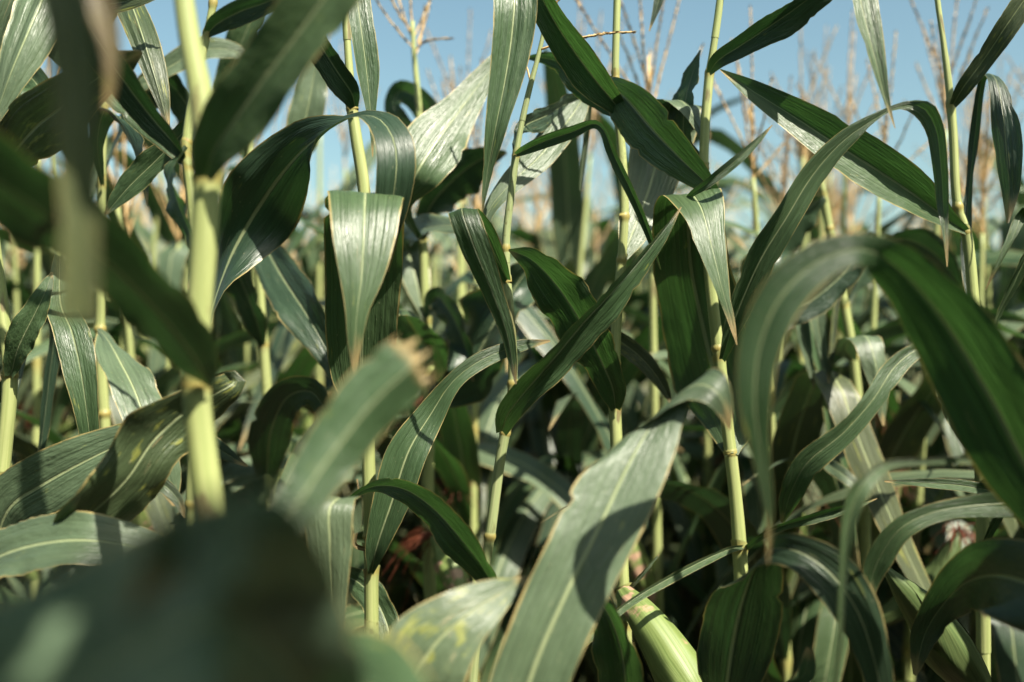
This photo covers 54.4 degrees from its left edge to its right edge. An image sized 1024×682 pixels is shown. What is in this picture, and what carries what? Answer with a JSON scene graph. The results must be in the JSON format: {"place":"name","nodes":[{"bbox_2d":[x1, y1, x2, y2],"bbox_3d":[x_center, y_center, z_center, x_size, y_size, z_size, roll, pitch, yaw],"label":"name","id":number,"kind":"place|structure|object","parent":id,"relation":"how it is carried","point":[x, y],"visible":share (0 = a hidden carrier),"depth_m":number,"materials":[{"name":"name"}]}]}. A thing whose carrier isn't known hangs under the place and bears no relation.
{"place":"outdoors","nodes":[
{"label":"outdoors","id":0,"kind":"place"},
{"bbox_2d":[29,213,1001,317],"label":"corn field","id":1,"kind":"structure","parent":0,"point":[470,287],"depth_m":7.14,"materials":[{"name":"green plant"}]},
{"bbox_2d":[27,0,1023,278],"label":"sky","id":2,"kind":"structure","parent":0,"point":[693,25],"materials":[{"name":"blue"}]},
{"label":"ground","id":3,"kind":"structure","parent":0,"visible":0},
{"bbox_2d":[18,254,32,284],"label":"corn plant","id":4,"kind":"object","parent":3,"relation":"on","point":[27,274],"depth_m":3.99,"materials":[{"name":"green plant"}]},
{"bbox_2d":[17,247,33,285],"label":"corn plant","id":5,"kind":"object","parent":3,"relation":"on","point":[21,255],"visible":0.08,"depth_m":4.30,"materials":[{"name":"beige plant"}]},
{"bbox_2d":[0,166,57,578],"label":"corn plant","id":6,"kind":"object","parent":3,"relation":"on","point":[7,245],"visible":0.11,"depth_m":3.25,"materials":[{"name":"green plant"}]},
{"bbox_2d":[1,159,106,438],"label":"corn plant","id":7,"kind":"object","parent":3,"relation":"on","point":[21,280],"depth_m":3.35,"materials":[{"name":"green plant"}]},
{"bbox_2d":[0,318,119,589],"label":"corn plant","id":8,"kind":"object","parent":3,"relation":"on","point":[64,433],"visible":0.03,"depth_m":2.51,"materials":[{"name":"green plant"}]},
{"bbox_2d":[0,62,137,584],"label":"corn plant","id":9,"kind":"object","parent":3,"relation":"on","point":[46,259],"visible":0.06,"depth_m":2.64,"materials":[{"name":"green plant"}]},
{"bbox_2d":[0,239,140,582],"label":"corn plant","id":10,"kind":"object","parent":3,"relation":"on","point":[42,275],"visible":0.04,"depth_m":2.87,"materials":[{"name":"green plant"}]},
{"bbox_2d":[0,0,142,577],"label":"corn plant","id":11,"kind":"object","parent":3,"relation":"on","point":[41,486],"visible":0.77,"depth_m":1.08,"materials":[{"name":"green plant"}]},
{"bbox_2d":[40,0,120,327],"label":"corn plant","id":12,"kind":"object","parent":3,"relation":"on","point":[69,24],"visible":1,"depth_m":0.46,"materials":[{"name":"green plant"}]},
{"bbox_2d":[0,241,180,583],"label":"corn plant","id":13,"kind":"object","parent":3,"relation":"on","point":[24,579],"visible":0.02,"depth_m":2.54,"materials":[{"name":"green plant"}]},
{"bbox_2d":[0,108,235,431],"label":"corn plant","id":14,"kind":"object","parent":3,"relation":"on","point":[158,244],"visible":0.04,"depth_m":2.93,"materials":[{"name":"green plant"}]},
{"bbox_2d":[2,68,248,588],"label":"corn plant","id":15,"kind":"object","parent":3,"relation":"on","point":[27,379],"visible":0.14,"depth_m":2.33,"materials":[{"name":"green plant"}]},
{"bbox_2d":[118,150,172,393],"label":"corn plant","id":16,"kind":"object","parent":3,"relation":"on","point":[142,221],"visible":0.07,"depth_m":3.95,"materials":[{"name":"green plant"}]},
{"bbox_2d":[7,57,301,587],"bbox_3d":[-0.988,0.404,2.171,1.351,2.213,0.573,0,0,-5],"label":"corn plant","id":17,"kind":"object","parent":3,"relation":"on","point":[167,380],"visible":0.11,"depth_m":2.02,"materials":[{"name":"green plant"}]},
{"bbox_2d":[93,0,247,507],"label":"corn plant","id":18,"kind":"object","parent":3,"relation":"on","point":[128,378],"visible":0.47,"depth_m":1.31,"materials":[{"name":"green plant"}]},
{"bbox_2d":[17,156,324,456],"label":"corn plant","id":19,"kind":"object","parent":3,"relation":"on","point":[146,233],"visible":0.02,"depth_m":3.25,"materials":[{"name":"green plant"}]},
{"bbox_2d":[29,147,317,384],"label":"corn plant","id":20,"kind":"object","parent":3,"relation":"on","point":[165,232],"visible":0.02,"depth_m":2.92,"materials":[{"name":"green plant"}]},
{"bbox_2d":[0,132,358,591],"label":"corn plant","id":21,"kind":"object","parent":3,"relation":"on","point":[23,447],"visible":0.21,"depth_m":2.01,"materials":[{"name":"green plant"}]},
{"bbox_2d":[0,0,359,502],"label":"corn plant","id":22,"kind":"object","parent":3,"relation":"on","point":[234,112],"visible":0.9,"depth_m":0.73,"materials":[{"name":"green plant"}]},
{"bbox_2d":[0,141,407,497],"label":"corn plant","id":23,"kind":"object","parent":3,"relation":"on","point":[172,259],"visible":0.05,"depth_m":2.37,"materials":[{"name":"green plant"}]},
{"bbox_2d":[12,168,399,614],"bbox_3d":[-0.811,0.492,2.138,1.204,2.037,0.500,0,0,8],"label":"corn plant","id":24,"kind":"object","parent":3,"relation":"on","point":[240,410],"visible":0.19,"depth_m":2.20,"materials":[{"name":"green plant"}]},
{"bbox_2d":[0,133,419,543],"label":"corn plant","id":25,"kind":"object","parent":3,"relation":"on","point":[111,311],"visible":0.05,"depth_m":2.47,"materials":[{"name":"green plant"}]},
{"bbox_2d":[118,159,314,376],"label":"corn plant","id":26,"kind":"object","parent":3,"relation":"on","point":[214,333],"visible":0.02,"depth_m":3.13,"materials":[{"name":"green plant"}]},
{"bbox_2d":[0,335,440,681],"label":"corn plant","id":27,"kind":"object","parent":3,"relation":"on","point":[249,584],"visible":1,"depth_m":0.31,"materials":[{"name":"green plant"}]},
{"bbox_2d":[54,109,400,615],"bbox_3d":[-0.621,0.467,1.989,0.490,2.087,1.289,0,0,23],"label":"corn plant","id":28,"kind":"object","parent":3,"relation":"on","point":[159,505],"visible":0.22,"depth_m":2.00,"materials":[{"name":"green plant"}]},
{"bbox_2d":[48,0,415,521],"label":"corn plant","id":29,"kind":"object","parent":3,"relation":"on","point":[264,191],"visible":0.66,"depth_m":1.04,"materials":[{"name":"green plant"}]},
{"bbox_2d":[179,92,318,492],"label":"corn plant","id":30,"kind":"object","parent":3,"relation":"on","point":[304,362],"visible":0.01,"depth_m":2.10,"materials":[{"name":"green plant"}]},
{"bbox_2d":[219,239,307,367],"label":"corn plant","id":31,"kind":"object","parent":3,"relation":"on","point":[223,360],"depth_m":3.17,"materials":[{"name":"green plant"}]},
{"bbox_2d":[213,15,332,489],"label":"corn plant","id":32,"kind":"object","parent":3,"relation":"on","point":[284,288],"visible":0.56,"depth_m":1.51,"materials":[{"name":"green plant"}]},
{"bbox_2d":[299,197,329,278],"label":"corn plant","id":33,"kind":"object","parent":3,"relation":"on","point":[313,272],"depth_m":5.19,"materials":[{"name":"green plant"}]},
{"bbox_2d":[215,38,419,609],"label":"corn plant","id":34,"kind":"object","parent":3,"relation":"on","point":[308,422],"visible":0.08,"depth_m":2.73,"materials":[{"name":"green plant"}]},
{"bbox_2d":[233,125,443,581],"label":"corn plant","id":35,"kind":"object","parent":3,"relation":"on","point":[312,258],"visible":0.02,"depth_m":3.86,"materials":[{"name":"green plant"}]},
{"bbox_2d":[274,216,435,605],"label":"corn plant","id":36,"kind":"object","parent":3,"relation":"on","point":[314,281],"visible":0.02,"depth_m":3.84,"materials":[{"name":"green plant"}]},
{"bbox_2d":[227,181,518,615],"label":"corn plant","id":37,"kind":"object","parent":3,"relation":"on","point":[431,253],"visible":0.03,"depth_m":2.97,"materials":[{"name":"green plant"}]},
{"bbox_2d":[293,38,456,610],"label":"corn plant","id":38,"kind":"object","parent":3,"relation":"on","point":[397,593],"visible":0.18,"depth_m":2.71,"materials":[{"name":"green plant"}]},
{"bbox_2d":[322,257,439,584],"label":"corn plant","id":39,"kind":"object","parent":3,"relation":"on","point":[382,580],"depth_m":4.42,"materials":[{"name":"green plant"}]},
{"bbox_2d":[304,200,479,583],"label":"corn plant","id":40,"kind":"object","parent":3,"relation":"on","point":[444,337],"visible":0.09,"depth_m":3.20,"materials":[{"name":"green plant"}]},
{"bbox_2d":[231,108,605,681],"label":"corn plant","id":41,"kind":"object","parent":3,"relation":"on","point":[517,536],"visible":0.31,"depth_m":1.93,"materials":[{"name":"green plant"}]},
{"bbox_2d":[313,0,549,632],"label":"corn plant","id":42,"kind":"object","parent":3,"relation":"on","point":[362,293],"visible":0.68,"depth_m":1.16,"materials":[{"name":"green plant"}]},
{"bbox_2d":[313,193,549,580],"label":"corn plant","id":43,"kind":"object","parent":3,"relation":"on","point":[451,271],"visible":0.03,"depth_m":3.22,"materials":[{"name":"green plant"}]},
{"bbox_2d":[215,9,648,604],"bbox_3d":[-0.062,0.362,2.266,1.379,2.299,0.438,0,0,-37],"label":"corn plant","id":44,"kind":"object","parent":3,"relation":"on","point":[405,331],"visible":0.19,"depth_m":2.16,"materials":[{"name":"green plant"}]},
{"bbox_2d":[174,56,703,597],"bbox_3d":[-0.179,0.434,2.372,1.314,2.153,0.550,0,0,-23],"label":"corn plant","id":45,"kind":"object","parent":3,"relation":"on","point":[282,342],"visible":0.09,"depth_m":2.06,"materials":[{"name":"green plant"}]},
{"bbox_2d":[398,214,510,613],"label":"corn plant","id":46,"kind":"object","parent":3,"relation":"on","point":[443,330],"visible":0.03,"depth_m":3.62,"materials":[{"name":"green plant"}]},
{"bbox_2d":[375,0,534,615],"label":"corn plant","id":47,"kind":"object","parent":3,"relation":"on","point":[449,173],"visible":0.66,"depth_m":1.57,"materials":[{"name":"green plant"}]},
{"bbox_2d":[357,58,621,681],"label":"corn plant","id":48,"kind":"object","parent":3,"relation":"on","point":[458,437],"visible":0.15,"depth_m":1.92,"materials":[{"name":"green plant"}]},
{"bbox_2d":[412,161,593,285],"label":"corn plant","id":49,"kind":"object","parent":3,"relation":"on","point":[442,275],"visible":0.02,"depth_m":4.00,"materials":[{"name":"green plant"}]},
{"bbox_2d":[430,149,592,479],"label":"corn plant","id":50,"kind":"object","parent":3,"relation":"on","point":[499,223],"visible":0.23,"depth_m":4.22,"materials":[{"name":"green plant"}]},
{"bbox_2d":[434,187,614,257],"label":"corn plant","id":51,"kind":"object","parent":3,"relation":"on","point":[445,254],"visible":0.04,"depth_m":4.48,"materials":[{"name":"beige plant"}]},
{"bbox_2d":[516,182,546,232],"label":"corn plant","id":52,"kind":"object","parent":3,"relation":"on","point":[535,224],"visible":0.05,"depth_m":5.29,"materials":[{"name":"beige plant"}]},
{"bbox_2d":[384,131,730,681],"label":"corn plant","id":53,"kind":"object","parent":3,"relation":"on","point":[528,451],"visible":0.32,"depth_m":2.97,"materials":[{"name":"green plant"}]},
{"bbox_2d":[387,368,732,681],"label":"corn plant","id":54,"kind":"object","parent":3,"relation":"on","point":[598,527],"visible":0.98,"depth_m":0.84,"materials":[{"name":"green plant"}]},
{"bbox_2d":[445,133,682,574],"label":"corn plant","id":55,"kind":"object","parent":3,"relation":"on","point":[641,379],"visible":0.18,"depth_m":2.87,"materials":[{"name":"green plant"}]},
{"bbox_2d":[448,0,681,681],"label":"corn plant","id":56,"kind":"object","parent":3,"relation":"on","point":[559,125],"visible":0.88,"depth_m":1.12,"materials":[{"name":"green plant"}]},
{"bbox_2d":[511,170,637,681],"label":"corn plant","id":57,"kind":"object","parent":3,"relation":"on","point":[629,409],"visible":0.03,"depth_m":2.50,"materials":[{"name":"green plant"}]},
{"bbox_2d":[398,133,763,674],"bbox_3d":[0.146,0.413,2.854,1.255,2.195,0.582,0,0,41],"label":"corn plant","id":58,"kind":"object","parent":3,"relation":"on","point":[692,449],"visible":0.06,"depth_m":2.54,"materials":[{"name":"green plant"}]},
{"bbox_2d":[499,9,663,573],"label":"corn plant","id":59,"kind":"object","parent":3,"relation":"on","point":[574,432],"visible":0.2,"depth_m":2.27,"materials":[{"name":"green plant"}]},
{"bbox_2d":[482,135,702,678],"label":"corn plant","id":60,"kind":"object","parent":3,"relation":"on","point":[672,550],"visible":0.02,"depth_m":3.36,"materials":[{"name":"green plant"}]},
{"bbox_2d":[508,0,724,681],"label":"corn plant","id":61,"kind":"object","parent":3,"relation":"on","point":[664,158],"visible":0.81,"depth_m":1.19,"materials":[{"name":"green plant"}]},
{"bbox_2d":[498,53,747,681],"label":"corn plant","id":62,"kind":"object","parent":3,"relation":"on","point":[524,235],"visible":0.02,"depth_m":3.02,"materials":[{"name":"green plant"}]},
{"bbox_2d":[510,179,735,622],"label":"corn plant","id":63,"kind":"object","parent":3,"relation":"on","point":[662,346],"visible":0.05,"depth_m":3.53,"materials":[{"name":"green plant"}]},
{"bbox_2d":[506,0,745,681],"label":"corn plant","id":64,"kind":"object","parent":3,"relation":"on","point":[560,241],"visible":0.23,"depth_m":2.35,"materials":[{"name":"green plant"}]},
{"bbox_2d":[587,46,735,681],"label":"corn plant","id":65,"kind":"object","parent":3,"relation":"on","point":[605,223],"visible":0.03,"depth_m":3.21,"materials":[{"name":"green plant"}]},
{"bbox_2d":[615,201,718,571],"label":"corn plant","id":66,"kind":"object","parent":3,"relation":"on","point":[683,439],"visible":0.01,"depth_m":3.51,"materials":[{"name":"green plant"}]},
{"bbox_2d":[587,149,774,469],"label":"corn plant","id":67,"kind":"object","parent":3,"relation":"on","point":[730,207],"visible":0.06,"depth_m":4.26,"materials":[{"name":"green plant"}]},
{"bbox_2d":[609,191,753,544],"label":"corn plant","id":68,"kind":"object","parent":3,"relation":"on","point":[666,530],"visible":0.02,"depth_m":3.55,"materials":[{"name":"green plant"}]},
{"bbox_2d":[355,0,1023,644],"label":"corn plant","id":69,"kind":"object","parent":3,"relation":"on","point":[555,486],"visible":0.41,"depth_m":1.81,"materials":[{"name":"green plant"}]},
{"bbox_2d":[678,146,779,596],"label":"corn plant","id":70,"kind":"object","parent":3,"relation":"on","point":[725,195],"visible":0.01,"depth_m":4.13,"materials":[{"name":"green plant"}]},
{"bbox_2d":[541,5,930,681],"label":"corn plant","id":71,"kind":"object","parent":3,"relation":"on","point":[797,423],"visible":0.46,"depth_m":1.68,"materials":[{"name":"green plant"}]},
{"bbox_2d":[538,75,936,671],"bbox_3d":[0.604,0.467,2.175,1.240,2.085,0.409,0,0,19],"label":"corn plant","id":72,"kind":"object","parent":3,"relation":"on","point":[691,582],"visible":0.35,"depth_m":2.19,"materials":[{"name":"green plant"}]},
{"bbox_2d":[725,210,766,282],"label":"corn plant","id":73,"kind":"object","parent":3,"relation":"on","point":[747,234],"visible":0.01,"depth_m":5.57,"materials":[{"name":"green plant"}]},
{"bbox_2d":[549,162,948,681],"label":"corn plant","id":74,"kind":"object","parent":3,"relation":"on","point":[702,542],"visible":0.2,"depth_m":2.31,"materials":[{"name":"green plant"}]},
{"bbox_2d":[624,143,902,471],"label":"corn plant","id":75,"kind":"object","parent":3,"relation":"on","point":[640,324],"visible":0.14,"depth_m":3.30,"materials":[{"name":"green plant"}]},
{"bbox_2d":[626,26,905,543],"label":"corn plant","id":76,"kind":"object","parent":3,"relation":"on","point":[721,138],"visible":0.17,"depth_m":2.60,"materials":[{"name":"green plant"}]},
{"bbox_2d":[636,179,896,663],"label":"corn plant","id":77,"kind":"object","parent":3,"relation":"on","point":[857,305],"visible":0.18,"depth_m":2.65,"materials":[{"name":"green plant"}]},
{"bbox_2d":[585,0,948,647],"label":"corn plant","id":78,"kind":"object","parent":3,"relation":"on","point":[705,299],"visible":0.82,"depth_m":1.16,"materials":[{"name":"green plant"}]},
{"bbox_2d":[709,144,866,306],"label":"corn plant","id":79,"kind":"object","parent":3,"relation":"on","point":[758,198],"visible":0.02,"depth_m":3.99,"materials":[{"name":"green plant"}]},
{"bbox_2d":[696,533,893,681],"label":"corn plant","id":80,"kind":"object","parent":3,"relation":"on","point":[741,626],"visible":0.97,"depth_m":0.96,"materials":[{"name":"green plant"}]},
{"bbox_2d":[679,137,914,623],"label":"corn plant","id":81,"kind":"object","parent":3,"relation":"on","point":[869,294],"visible":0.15,"depth_m":3.38,"materials":[{"name":"green plant"}]},
{"bbox_2d":[650,9,954,678],"bbox_3d":[0.765,0.398,2.062,1.283,2.225,0.469,0,0,-38],"label":"corn plant","id":82,"kind":"object","parent":3,"relation":"on","point":[820,530],"visible":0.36,"depth_m":2.13,"materials":[{"name":"green plant"}]},
{"bbox_2d":[586,0,1023,681],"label":"corn plant","id":83,"kind":"object","parent":3,"relation":"on","point":[916,502],"visible":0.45,"depth_m":1.98,"materials":[{"name":"green plant"}]},
{"bbox_2d":[587,49,1023,635],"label":"corn plant","id":84,"kind":"object","parent":3,"relation":"on","point":[1011,257],"visible":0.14,"depth_m":2.47,"materials":[{"name":"green plant"}]},
{"bbox_2d":[696,169,916,482],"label":"corn plant","id":85,"kind":"object","parent":3,"relation":"on","point":[765,200],"visible":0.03,"depth_m":4.54,"materials":[{"name":"green plant"}]},
{"bbox_2d":[787,170,851,343],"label":"corn plant","id":86,"kind":"object","parent":3,"relation":"on","point":[814,234],"visible":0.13,"depth_m":3.16,"materials":[{"name":"green plant"}]},
{"bbox_2d":[729,181,916,376],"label":"corn plant","id":87,"kind":"object","parent":3,"relation":"on","point":[746,200],"visible":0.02,"depth_m":4.28,"materials":[{"name":"green plant"}]},
{"bbox_2d":[637,26,1023,681],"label":"corn plant","id":88,"kind":"object","parent":3,"relation":"on","point":[689,600],"visible":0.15,"depth_m":2.23,"materials":[{"name":"green plant"}]},
{"bbox_2d":[795,67,869,308],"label":"corn plant","id":89,"kind":"object","parent":3,"relation":"on","point":[864,228],"visible":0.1,"depth_m":3.26,"materials":[{"name":"green plant"}]},
{"bbox_2d":[781,165,908,359],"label":"corn plant","id":90,"kind":"object","parent":3,"relation":"on","point":[791,348],"visible":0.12,"depth_m":2.87,"materials":[{"name":"green plant"}]},
{"bbox_2d":[832,168,866,229],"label":"corn plant","id":91,"kind":"object","parent":3,"relation":"on","point":[847,202],"visible":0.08,"depth_m":4.17,"materials":[{"name":"beige plant"}]},
{"bbox_2d":[741,181,975,626],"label":"corn plant","id":92,"kind":"object","parent":3,"relation":"on","point":[853,349],"visible":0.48,"depth_m":1.58,"materials":[{"name":"green plant"}]},
{"bbox_2d":[720,0,1023,681],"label":"corn plant","id":93,"kind":"object","parent":3,"relation":"on","point":[876,166],"visible":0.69,"depth_m":1.18,"materials":[{"name":"green plant"}]},
{"bbox_2d":[737,232,1023,681],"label":"corn plant","id":94,"kind":"object","parent":3,"relation":"on","point":[971,361],"visible":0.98,"depth_m":0.80,"materials":[{"name":"green plant"}]},
{"bbox_2d":[741,30,1023,681],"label":"corn plant","id":95,"kind":"object","parent":3,"relation":"on","point":[908,428],"visible":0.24,"depth_m":1.85,"materials":[{"name":"green plant"}]},
{"bbox_2d":[846,98,992,317],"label":"corn plant","id":96,"kind":"object","parent":3,"relation":"on","point":[863,191],"visible":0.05,"depth_m":3.89,"materials":[{"name":"green plant"}]},
{"bbox_2d":[870,106,1000,312],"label":"corn plant","id":97,"kind":"object","parent":3,"relation":"on","point":[955,241],"visible":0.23,"depth_m":3.45,"materials":[{"name":"green plant"}]},
{"bbox_2d":[870,194,1002,313],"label":"corn plant","id":98,"kind":"object","parent":3,"relation":"on","point":[888,234],"visible":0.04,"depth_m":3.52,"materials":[{"name":"green plant"}]},
{"bbox_2d":[861,148,1021,382],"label":"corn plant","id":99,"kind":"object","parent":3,"relation":"on","point":[994,169],"visible":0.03,"depth_m":3.06,"materials":[{"name":"green plant"}]},
{"bbox_2d":[861,48,1023,543],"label":"corn plant","id":100,"kind":"object","parent":3,"relation":"on","point":[884,304],"visible":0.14,"depth_m":2.25,"materials":[{"name":"green plant"}]},
{"bbox_2d":[899,114,988,285],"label":"corn plant","id":101,"kind":"object","parent":3,"relation":"on","point":[908,222],"visible":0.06,"depth_m":4.47,"materials":[{"name":"green plant"}]},
{"bbox_2d":[894,178,997,636],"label":"corn plant","id":102,"kind":"object","parent":3,"relation":"on","point":[900,626],"visible":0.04,"depth_m":2.69,"materials":[{"name":"green plant"}]},
{"bbox_2d":[886,82,1023,681],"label":"corn plant","id":103,"kind":"object","parent":3,"relation":"on","point":[1007,653],"visible":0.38,"depth_m":2.00,"materials":[{"name":"green plant"}]},
{"bbox_2d":[920,55,1023,372],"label":"corn plant","id":104,"kind":"object","parent":3,"relation":"on","point":[1001,280],"visible":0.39,"depth_m":2.25,"materials":[{"name":"green plant"}]},
{"bbox_2d":[948,131,1000,246],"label":"corn plant","id":105,"kind":"object","parent":3,"relation":"on","point":[992,190],"visible":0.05,"depth_m":4.26,"materials":[{"name":"green plant"}]},
{"bbox_2d":[940,55,1023,351],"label":"corn plant","id":106,"kind":"object","parent":3,"relation":"on","point":[1015,340],"visible":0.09,"depth_m":3.09,"materials":[{"name":"green plant"}]},
{"bbox_2d":[982,132,1023,338],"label":"corn plant","id":107,"kind":"object","parent":3,"relation":"on","point":[993,225],"visible":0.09,"depth_m":2.43,"materials":[{"name":"green plant"}]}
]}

